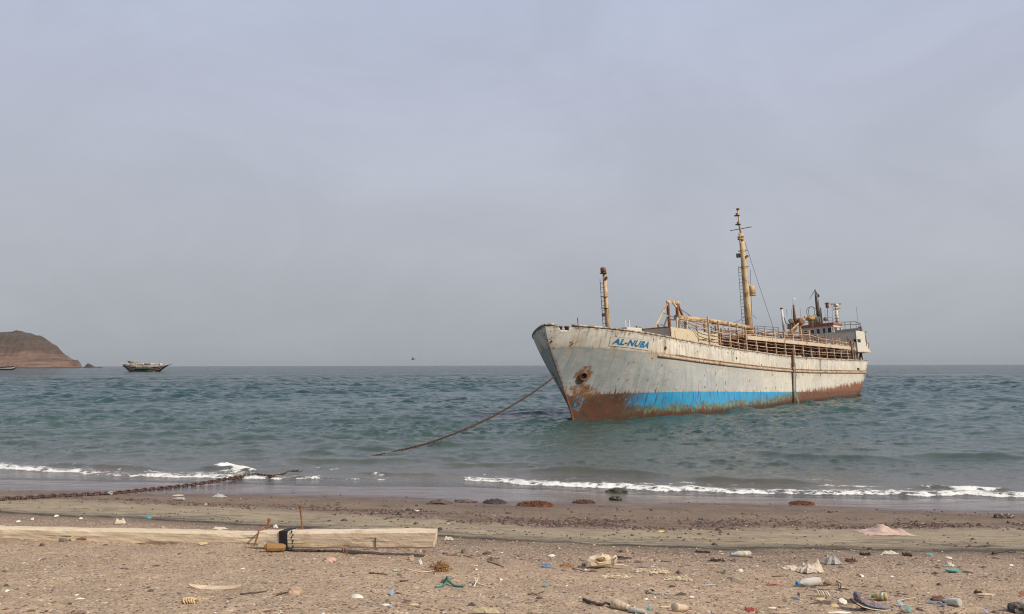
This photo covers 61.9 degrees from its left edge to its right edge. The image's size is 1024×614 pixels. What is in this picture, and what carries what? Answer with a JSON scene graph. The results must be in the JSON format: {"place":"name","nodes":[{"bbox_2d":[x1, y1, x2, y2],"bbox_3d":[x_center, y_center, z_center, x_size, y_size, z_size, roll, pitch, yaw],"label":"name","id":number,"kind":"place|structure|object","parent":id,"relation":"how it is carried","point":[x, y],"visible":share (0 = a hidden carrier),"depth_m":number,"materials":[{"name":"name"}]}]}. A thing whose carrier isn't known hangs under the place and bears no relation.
{"place":"outdoors","nodes":[
{"label":"outdoors","id":0,"kind":"place"},
{"bbox_2d":[0,364,1023,500],"bbox_3d":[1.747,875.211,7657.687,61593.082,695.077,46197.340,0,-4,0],"label":"sea","id":1,"kind":"structure","parent":0,"point":[922,431],"depth_m":46.53,"materials":[{"name":"liquid"}]},
{"bbox_2d":[0,365,18,369],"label":"fishing boat","id":2,"kind":"object","parent":1,"relation":"on","point":[8,368],"visible":1,"depth_m":687.10,"materials":[{"name":"paint"}]},
{"bbox_2d":[0,330,81,367],"bbox_3d":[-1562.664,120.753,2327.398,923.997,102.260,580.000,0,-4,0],"label":"headland","id":3,"kind":"structure","parent":1,"relation":"in","point":[21,349],"depth_m":2121.62,"materials":[{"name":"brown stone"}]},
{"bbox_2d":[83,363,95,367],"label":"sea rock","id":4,"kind":"object","parent":1,"relation":"in","point":[88,365],"visible":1,"depth_m":2147.97,"materials":[{"name":"grey stone"}]},
{"bbox_2d":[122,361,170,371],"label":"wooden dhow","id":5,"kind":"object","parent":1,"relation":"on","point":[141,367],"visible":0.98,"depth_m":596.39,"materials":[{"name":"wood"}]},
{"bbox_2d":[532,208,870,420],"label":"rusty ship","id":6,"kind":"object","parent":1,"relation":"on","point":[607,371],"visible":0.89,"depth_m":66.47,"materials":[{"name":"paint"}]},
{"bbox_2d":[0,478,1023,613],"bbox_3d":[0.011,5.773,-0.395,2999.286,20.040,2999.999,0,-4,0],"label":"beach","id":7,"kind":"structure","parent":0,"point":[140,566],"depth_m":11.85,"materials":[{"name":"beige sand"}]},
{"bbox_2d":[76,536,86,539],"bbox_3d":[-6.259,3.360,12.429,0.166,0.072,0.078,0,-4,0],"label":"paper cup","id":8,"kind":"object","parent":7,"relation":"on","point":[83,538],"visible":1,"depth_m":12.40,"materials":[{"name":"brown paper"}]},
{"bbox_2d":[114,518,125,523],"bbox_3d":[-7.194,3.917,15.668,0.214,0.112,0.167,0,-4,0],"label":"plastic bag","id":9,"kind":"object","parent":7,"relation":"on","point":[117,521],"visible":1,"depth_m":15.63,"materials":[{"name":"white plastic"}]},
{"bbox_2d":[0,525,257,544],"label":"timber beam","id":10,"kind":"structure","parent":7,"relation":"on","point":[154,536],"depth_m":12.38,"materials":[{"name":"beige wood"}]},
{"bbox_2d":[253,525,269,545],"bbox_3d":[-3.565,3.259,12.153,0.243,0.276,0.064,3,-5,-38],"label":"iron rod","id":11,"kind":"object","parent":10,"relation":"on","point":[258,534],"visible":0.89,"depth_m":12.10,"materials":[{"name":"brown metal"}]},
{"bbox_2d":[172,497,184,500],"bbox_3d":[-8.765,5.044,22.430,0.345,0.084,0.086,-1,-4,12],"label":"plastic bottle","id":12,"kind":"object","parent":7,"relation":"on","point":[180,498],"visible":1,"depth_m":22.40,"materials":[{"name":"white plastic"}]},
{"bbox_2d":[177,597,202,603],"bbox_3d":[-2.532,2.311,6.704,0.200,0.070,0.120,0,-4,0],"label":"rope knot","id":13,"kind":"object","parent":7,"relation":"on","point":[187,600],"visible":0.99,"depth_m":6.69,"materials":[{"name":"fabric"}]},
{"bbox_2d":[189,583,241,589],"bbox_3d":[-2.711,2.545,7.790,0.514,0.050,0.108,-1,-4,11],"label":"wood sliver","id":14,"kind":"object","parent":7,"relation":"on","point":[197,586],"visible":1,"depth_m":7.79,"materials":[{"name":"beige wood"}]},
{"bbox_2d":[212,526,227,529],"bbox_3d":[-5.116,3.880,15.004,0.278,0.065,0.211,0,-4,0],"label":"plastic bag","id":15,"kind":"object","parent":7,"relation":"on","point":[218,528],"visible":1,"depth_m":14.94,"materials":[{"name":"white plastic"}]},
{"bbox_2d":[213,493,226,496],"bbox_3d":[-8.129,5.221,23.715,0.420,0.134,0.272,0,-4,0],"label":"plastic bag","id":16,"kind":"object","parent":7,"relation":"on","point":[218,495],"visible":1,"depth_m":23.67,"materials":[{"name":"white plastic"}]},
{"bbox_2d":[240,590,267,594],"bbox_3d":[-2.232,2.483,7.428,0.042,0.062,0.333,-2,-4,26],"label":"stick","id":17,"kind":"object","parent":7,"relation":"on","point":[252,592],"visible":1,"depth_m":7.37,"materials":[{"name":"brown wood"}]},
{"bbox_2d":[264,543,285,551],"bbox_3d":[-3.107,3.146,11.177,0.280,0.120,0.113,1,-4,-20],"label":"wood block","id":18,"kind":"object","parent":7,"relation":"on","point":[274,547],"depth_m":11.14,"materials":[{"name":"wood"}]},
{"bbox_2d":[0,376,554,500],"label":"anchor chain","id":19,"kind":"object","parent":7,"relation":"on","point":[217,480],"visible":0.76,"depth_m":27.04,"materials":[{"name":"brown metal"}]},
{"bbox_2d":[287,586,302,594],"bbox_3d":[-1.868,2.463,7.338,0.135,0.121,0.121,0,-4,0],"label":"stone","id":20,"kind":"object","parent":7,"relation":"on","point":[296,590],"visible":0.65,"depth_m":7.31,"materials":[{"name":"beige stone"}]},
{"bbox_2d":[323,556,336,562],"bbox_3d":[-2.203,3.064,10.312,0.155,0.089,0.155,3,-5,-39],"label":"stone","id":21,"kind":"object","parent":7,"relation":"on","point":[330,559],"visible":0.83,"depth_m":10.27,"materials":[{"name":"pink stone"}]},
{"bbox_2d":[258,528,437,554],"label":"timber beam","id":22,"kind":"structure","parent":7,"relation":"on","point":[345,539],"depth_m":11.10,"materials":[{"name":"wood"}]},
{"bbox_2d":[298,505,302,529],"bbox_3d":[-2.892,2.913,11.692,0.081,0.409,0.050,1,-4,-16],"label":"iron spike","id":23,"kind":"object","parent":22,"relation":"on","point":[299,506],"visible":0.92,"depth_m":11.68,"materials":[{"name":"brown metal"}]},
{"bbox_2d":[350,594,362,597],"bbox_3d":[-1.310,2.418,7.140,0.132,0.023,0.059,-3,-5,33],"label":"seashell","id":24,"kind":"object","parent":7,"relation":"on","point":[356,595],"visible":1,"depth_m":7.13,"materials":[{"name":"white"}]},
{"bbox_2d":[407,555,414,559],"bbox_3d":[-1.242,3.100,10.500,0.095,0.111,0.070,1,-4,-21],"label":"stone","id":25,"kind":"object","parent":7,"relation":"on","point":[411,557],"visible":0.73,"depth_m":10.48,"materials":[{"name":"pink stone"}]},
{"bbox_2d":[404,567,453,572],"bbox_3d":[-0.868,2.905,9.421,0.617,0.074,0.208,2,-5,-32],"label":"stick","id":26,"kind":"object","parent":7,"relation":"on","point":[421,571],"visible":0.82,"depth_m":9.30,"materials":[{"name":"beige wood"}]},
{"bbox_2d":[427,557,452,572],"bbox_3d":[-0.783,2.829,9.385,0.315,0.174,0.230,-3,-5,32],"label":"dry bush","id":27,"kind":"object","parent":7,"relation":"on","point":[443,567],"visible":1,"depth_m":9.37,"materials":[{"name":"brown plant"}]},
{"bbox_2d":[427,499,452,504],"bbox_3d":[-1.846,5.035,21.877,0.675,0.237,0.492,0,-4,0],"label":"tide rock","id":28,"kind":"object","parent":7,"relation":"on","point":[440,502],"visible":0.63,"depth_m":21.79,"materials":[{"name":"brown stone"}]},
{"bbox_2d":[434,576,463,587],"bbox_3d":[-0.601,2.708,8.405,0.290,0.050,0.504,0,-4,0],"label":"cord","id":29,"kind":"object","parent":7,"relation":"on","point":[445,583],"visible":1,"depth_m":8.32,"materials":[{"name":"green plastic"}]},
{"bbox_2d":[454,499,476,502],"bbox_3d":[-1.239,5.168,22.664,0.672,0.130,0.489,0,-4,0],"label":"tide rock","id":30,"kind":"object","parent":7,"relation":"on","point":[463,501],"visible":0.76,"depth_m":22.52,"materials":[{"name":"stone"}]},
{"bbox_2d":[469,577,493,587],"bbox_3d":[-0.349,2.738,8.443,0.180,0.065,0.596,1,-4,-17],"label":"cord","id":31,"kind":"object","parent":7,"relation":"on","point":[479,583],"visible":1,"depth_m":8.38,"materials":[{"name":"white plastic"}]},
{"bbox_2d":[468,607,499,613],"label":"fibre husk","id":32,"kind":"object","parent":7,"relation":"on","point":[484,610],"visible":1,"depth_m":6.53,"materials":[{"name":"beige plant"}]},
{"bbox_2d":[483,498,506,503],"bbox_3d":[-0.462,5.129,22.487,0.676,0.167,0.587,0,-4,0],"label":"seaweed mound","id":33,"kind":"object","parent":7,"relation":"on","point":[494,501],"visible":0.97,"depth_m":22.37,"materials":[{"name":"brown plant"}]},
{"bbox_2d":[0,541,1018,613],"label":"shell fragments","id":34,"kind":"object","parent":7,"relation":"on","point":[542,587],"visible":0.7,"depth_m":8.88,"materials":[{"name":"white"}]},
{"bbox_2d":[0,541,1023,613],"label":"wrack fragments","id":35,"kind":"object","parent":7,"relation":"on","point":[680,594],"visible":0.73,"depth_m":9.41,"materials":[{"name":"brown plant"}]},
{"bbox_2d":[1,538,1023,613],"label":"pebbles","id":36,"kind":"object","parent":7,"relation":"on","point":[690,608],"visible":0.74,"depth_m":9.32,"materials":[{"name":"brown stone"}]},
{"bbox_2d":[515,500,553,506],"bbox_3d":[0.589,5.041,21.839,1.014,0.184,0.670,0,-4,0],"label":"seaweed mound","id":37,"kind":"object","parent":7,"relation":"on","point":[536,503],"visible":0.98,"depth_m":21.72,"materials":[{"name":"brown plant"}]},
{"bbox_2d":[541,563,551,567],"bbox_3d":[0.413,3.111,10.273,0.143,0.039,0.065,0,-4,0],"label":"blue shard","id":38,"kind":"object","parent":7,"relation":"on","point":[546,565],"visible":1,"depth_m":10.26,"materials":[{"name":"plastic"}]},
{"bbox_2d":[560,562,574,566],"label":"torn fibres","id":39,"kind":"object","parent":7,"relation":"on","point":[566,564],"visible":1,"depth_m":10.41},
{"bbox_2d":[572,499,594,503],"bbox_3d":[1.932,5.212,22.847,0.666,0.146,0.550,0,-4,0],"label":"seaweed mound","id":40,"kind":"object","parent":7,"relation":"on","point":[583,501],"visible":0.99,"depth_m":22.75,"materials":[{"name":"brown plant"}]},
{"bbox_2d":[582,598,609,605],"bbox_3d":[0.704,2.578,7.450,0.128,0.078,0.395,2,-5,-33],"label":"root","id":41,"kind":"object","parent":7,"relation":"on","point":[594,602],"visible":0.97,"depth_m":7.36,"materials":[{"name":"brown wood"}]},
{"bbox_2d":[585,552,626,567],"bbox_3d":[1.146,3.058,10.328,0.518,0.182,0.150,0,-4,0],"label":"animal skull","id":42,"kind":"object","parent":7,"relation":"on","point":[601,559],"visible":1,"depth_m":10.28},
{"bbox_2d":[609,496,621,500],"bbox_3d":[2.901,5.380,23.868,0.384,0.201,0.340,0,-4,0],"label":"algae stone","id":43,"kind":"object","parent":7,"relation":"on","point":[619,498],"visible":0.66,"depth_m":23.77,"materials":[{"name":"green stone"}]},
{"bbox_2d":[605,487,627,493],"bbox_3d":[3.167,5.566,25.697,0.650,0.271,0.621,3,-5,-35],"label":"algae boulder","id":44,"kind":"object","parent":7,"relation":"on","point":[617,490],"visible":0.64,"depth_m":25.56,"materials":[{"name":"stone"}]},
{"bbox_2d":[601,574,634,578],"bbox_3d":[1.194,3.048,9.696,0.402,0.052,0.194,0,-4,0],"label":"frayed rope","id":45,"kind":"object","parent":7,"relation":"on","point":[619,576],"visible":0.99,"depth_m":9.67,"materials":[{"name":"beige fabric"}]},
{"bbox_2d":[610,598,630,610],"bbox_3d":[0.926,2.526,7.220,0.096,0.084,0.183,3,-5,-41],"label":"plastic funnel","id":46,"kind":"object","parent":7,"relation":"on","point":[617,604],"visible":0.89,"depth_m":7.21,"materials":[{"name":"beige plastic"}]},
{"bbox_2d":[628,607,646,613],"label":"broken bottle","id":47,"kind":"object","parent":7,"relation":"on","point":[636,610],"visible":1,"depth_m":7.04,"materials":[{"name":"white plastic"}]},
{"bbox_2d":[628,567,669,573],"bbox_3d":[1.623,3.108,10.061,0.489,0.066,0.263,0,-4,0],"label":"frayed rope","id":48,"kind":"object","parent":7,"relation":"on","point":[655,570],"visible":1,"depth_m":10.03,"materials":[{"name":"beige fabric"}]},
{"bbox_2d":[648,591,671,594],"bbox_3d":[1.449,2.788,8.332,0.248,0.039,0.105,0,-4,0],"label":"torn string","id":49,"kind":"object","parent":7,"relation":"on","point":[664,593],"visible":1,"depth_m":8.31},
{"bbox_2d":[661,575,692,580],"bbox_3d":[1.839,3.016,9.515,0.338,0.067,0.256,0,-4,0],"label":"frayed rope","id":50,"kind":"object","parent":7,"relation":"on","point":[678,578],"visible":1,"depth_m":9.48,"materials":[{"name":"beige fabric"}]},
{"bbox_2d":[671,603,688,611],"bbox_3d":[1.438,2.562,7.289,0.177,0.097,0.082,4,-5,-44],"label":"round jar","id":51,"kind":"object","parent":7,"relation":"on","point":[677,607],"visible":1,"depth_m":7.24,"materials":[{"name":"beige plastic"}]},
{"bbox_2d":[709,557,725,561],"bbox_3d":[2.757,3.387,11.434,0.222,0.066,0.125,0,-4,0],"label":"dark weed","id":52,"kind":"object","parent":7,"relation":"on","point":[718,560],"visible":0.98,"depth_m":11.42,"materials":[{"name":"brown plant"}]},
{"bbox_2d":[730,551,750,556],"bbox_3d":[3.307,3.579,12.361,0.317,0.095,0.097,1,-4,-15],"label":"plastic bottle","id":53,"kind":"object","parent":7,"relation":"on","point":[742,553],"visible":0.98,"depth_m":12.33,"materials":[{"name":"white plastic"}]},
{"bbox_2d":[744,606,758,611],"bbox_3d":[2.147,2.703,7.652,0.116,0.048,0.105,0,-4,0],"label":"red net","id":54,"kind":"object","parent":7,"relation":"on","point":[750,609],"visible":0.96,"depth_m":7.63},
{"bbox_2d":[769,611,787,613],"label":"clay slab","id":55,"kind":"object","parent":7,"relation":"on","point":[779,612],"depth_m":7.55,"materials":[{"name":"beige stone"}]},
{"bbox_2d":[782,565,797,570],"bbox_3d":[3.561,3.330,10.930,0.226,0.059,0.166,0,-4,0],"label":"plastic bag","id":56,"kind":"object","parent":7,"relation":"on","point":[789,567],"visible":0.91,"depth_m":10.92,"materials":[{"name":"white plastic"}]},
{"bbox_2d":[788,500,814,504],"bbox_3d":[7.836,5.306,23.082,0.737,0.147,0.580,0,-4,0],"label":"seaweed mound","id":57,"kind":"object","parent":7,"relation":"on","point":[800,502],"visible":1,"depth_m":22.98,"materials":[{"name":"brown plant"}]},
{"bbox_2d":[795,577,821,585],"bbox_3d":[3.298,3.073,9.519,0.377,0.102,0.098,2,-5,-33],"label":"plastic bottle","id":58,"kind":"object","parent":7,"relation":"on","point":[814,581],"visible":1,"depth_m":9.49,"materials":[{"name":"white plastic"}]},
{"bbox_2d":[795,558,823,572],"bbox_3d":[3.721,3.233,10.680,0.359,0.191,0.256,0,-4,0],"label":"plastic bag","id":59,"kind":"object","parent":7,"relation":"on","point":[815,567],"visible":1,"depth_m":10.63,"materials":[{"name":"white plastic"}]},
{"bbox_2d":[814,589,829,595],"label":"striped ribs","id":60,"kind":"object","parent":7,"relation":"on","point":[821,592],"visible":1,"depth_m":8.57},
{"bbox_2d":[823,580,832,584],"bbox_3d":[3.535,3.087,9.554,0.108,0.058,0.055,0,-4,0],"label":"whelk shell","id":61,"kind":"object","parent":7,"relation":"on","point":[827,582],"visible":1,"depth_m":9.54},
{"bbox_2d":[823,554,841,564],"bbox_3d":[4.295,3.381,11.434,0.263,0.125,0.193,0,-4,0],"label":"plastic bag","id":62,"kind":"object","parent":7,"relation":"on","point":[832,559],"visible":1,"depth_m":11.40,"materials":[{"name":"white plastic"}]},
{"bbox_2d":[670,609,998,613],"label":"rubbish crumbs","id":63,"kind":"object","parent":7,"relation":"on","point":[994,612],"visible":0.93,"depth_m":7.65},
{"bbox_2d":[831,603,839,607],"bbox_3d":[2.984,2.753,7.875,0.081,0.026,0.049,-1,-4,12],"label":"fruit peel","id":64,"kind":"object","parent":7,"relation":"on","point":[835,605],"visible":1,"depth_m":7.87,"materials":[{"name":"yellow food"}]},
{"bbox_2d":[829,611,851,613],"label":"white plank","id":65,"kind":"object","parent":7,"relation":"on","point":[839,612],"visible":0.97,"depth_m":7.63,"materials":[{"name":"white wood"}]},
{"bbox_2d":[838,598,846,604],"bbox_3d":[3.115,2.770,8.036,0.067,0.045,0.074,3,-5,-37],"label":"white peel","id":66,"kind":"object","parent":7,"relation":"on","point":[843,601],"visible":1,"depth_m":8.03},
{"bbox_2d":[844,557,857,561],"bbox_3d":[4.732,3.516,11.891,0.172,0.072,0.124,0,-4,0],"label":"dark weed","id":67,"kind":"object","parent":7,"relation":"on","point":[849,560],"visible":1,"depth_m":11.88,"materials":[{"name":"brown plant"}]},
{"bbox_2d":[849,591,891,610],"bbox_3d":[3.279,2.690,7.804,0.373,0.173,0.127,0,-4,0],"label":"old shoe","id":68,"kind":"object","parent":7,"relation":"on","point":[857,600],"visible":1,"depth_m":7.76,"materials":[{"name":"purple fabric"}]},
{"bbox_2d":[871,592,887,599],"bbox_3d":[3.587,2.821,8.336,0.149,0.082,0.081,-3,-5,31],"label":"plastic bottle","id":69,"kind":"object","parent":7,"relation":"on","point":[880,595],"visible":1,"depth_m":8.30,"materials":[{"name":"plastic"}]},
{"bbox_2d":[855,524,920,536],"bbox_3d":[7.147,4.284,16.370,0.982,0.255,1.000,0,-4,0],"label":"cloth","id":70,"kind":"object","parent":7,"relation":"on","point":[879,529],"visible":1,"depth_m":16.18,"materials":[{"name":"fabric"}]},
{"bbox_2d":[881,550,897,553],"bbox_3d":[5.716,3.714,12.924,0.277,0.067,0.189,0,-4,0],"label":"plastic bag","id":71,"kind":"object","parent":7,"relation":"on","point":[889,552],"visible":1,"depth_m":12.90,"materials":[{"name":"white plastic"}]},
{"bbox_2d":[925,601,939,603],"bbox_3d":[3.971,2.788,8.054,0.141,0.019,0.035,0,-4,0],"label":"blue strip","id":72,"kind":"object","parent":7,"relation":"on","point":[934,602],"visible":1,"depth_m":8.05,"materials":[{"name":"plastic"}]},
{"bbox_2d":[930,595,944,600],"bbox_3d":[4.116,2.831,8.251,0.147,0.085,0.076,0,-4,0],"label":"brown lump","id":73,"kind":"object","parent":7,"relation":"on","point":[937,598],"visible":0.57,"depth_m":8.23,"materials":[{"name":"brown"}]},
{"bbox_2d":[944,561,955,566],"bbox_3d":[5.985,3.514,11.682,0.183,0.066,0.119,0,-4,0],"label":"plastic bag","id":74,"kind":"object","parent":7,"relation":"on","point":[947,563],"visible":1,"depth_m":11.67,"materials":[{"name":"white plastic"}]},
{"bbox_2d":[941,598,961,606],"bbox_3d":[4.096,2.746,7.957,0.081,0.086,0.179,2,-5,-32],"label":"plastic bottle","id":75,"kind":"object","parent":7,"relation":"on","point":[956,602],"visible":0.99,"depth_m":7.91,"materials":[{"name":"white plastic"}]},
{"bbox_2d":[945,569,960,571],"bbox_3d":[5.703,3.405,11.035,0.178,0.024,0.171,0,-4,0],"label":"sandal sole","id":76,"kind":"object","parent":7,"relation":"on","point":[953,570],"visible":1,"depth_m":10.99,"materials":[{"name":"teal plastic"}]},
{"bbox_2d":[977,593,994,594],"bbox_3d":[5.006,3.029,9.010,0.197,0.021,0.037,0,-4,0],"label":"cardboard piece","id":77,"kind":"object","parent":7,"relation":"on","point":[985,594],"visible":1,"depth_m":9.01,"materials":[{"name":"beige cardboard"}]},
{"bbox_2d":[993,513,1006,517],"bbox_3d":[11.573,4.989,20.256,0.306,0.197,0.240,0,-4,0],"label":"drift lump","id":78,"kind":"object","parent":7,"relation":"on","point":[1000,515],"visible":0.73,"depth_m":20.19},
{"bbox_2d":[1004,513,1013,517],"bbox_3d":[11.782,4.993,20.251,0.254,0.197,0.204,0,-4,0],"label":"drift lump","id":79,"kind":"object","parent":7,"relation":"on","point":[1007,515],"visible":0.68,"depth_m":20.20,"materials":[{"name":"white"}]},
{"bbox_2d":[1007,601,1023,613],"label":"rubber lump","id":80,"kind":"object","parent":7,"relation":"on","point":[1016,607],"visible":0.94,"depth_m":7.82,"materials":[{"name":"black rubber"}]},
{"bbox_2d":[0,491,1023,549],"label":"tide gravel","id":81,"kind":"structure","parent":0,"point":[542,521],"depth_m":18.23,"materials":[{"name":"brown gravel"}]},
{"bbox_2d":[0,0,1023,365],"label":"sky","id":82,"kind":"structure","parent":0,"point":[183,182],"materials":[{"name":"grey"}]}
]}

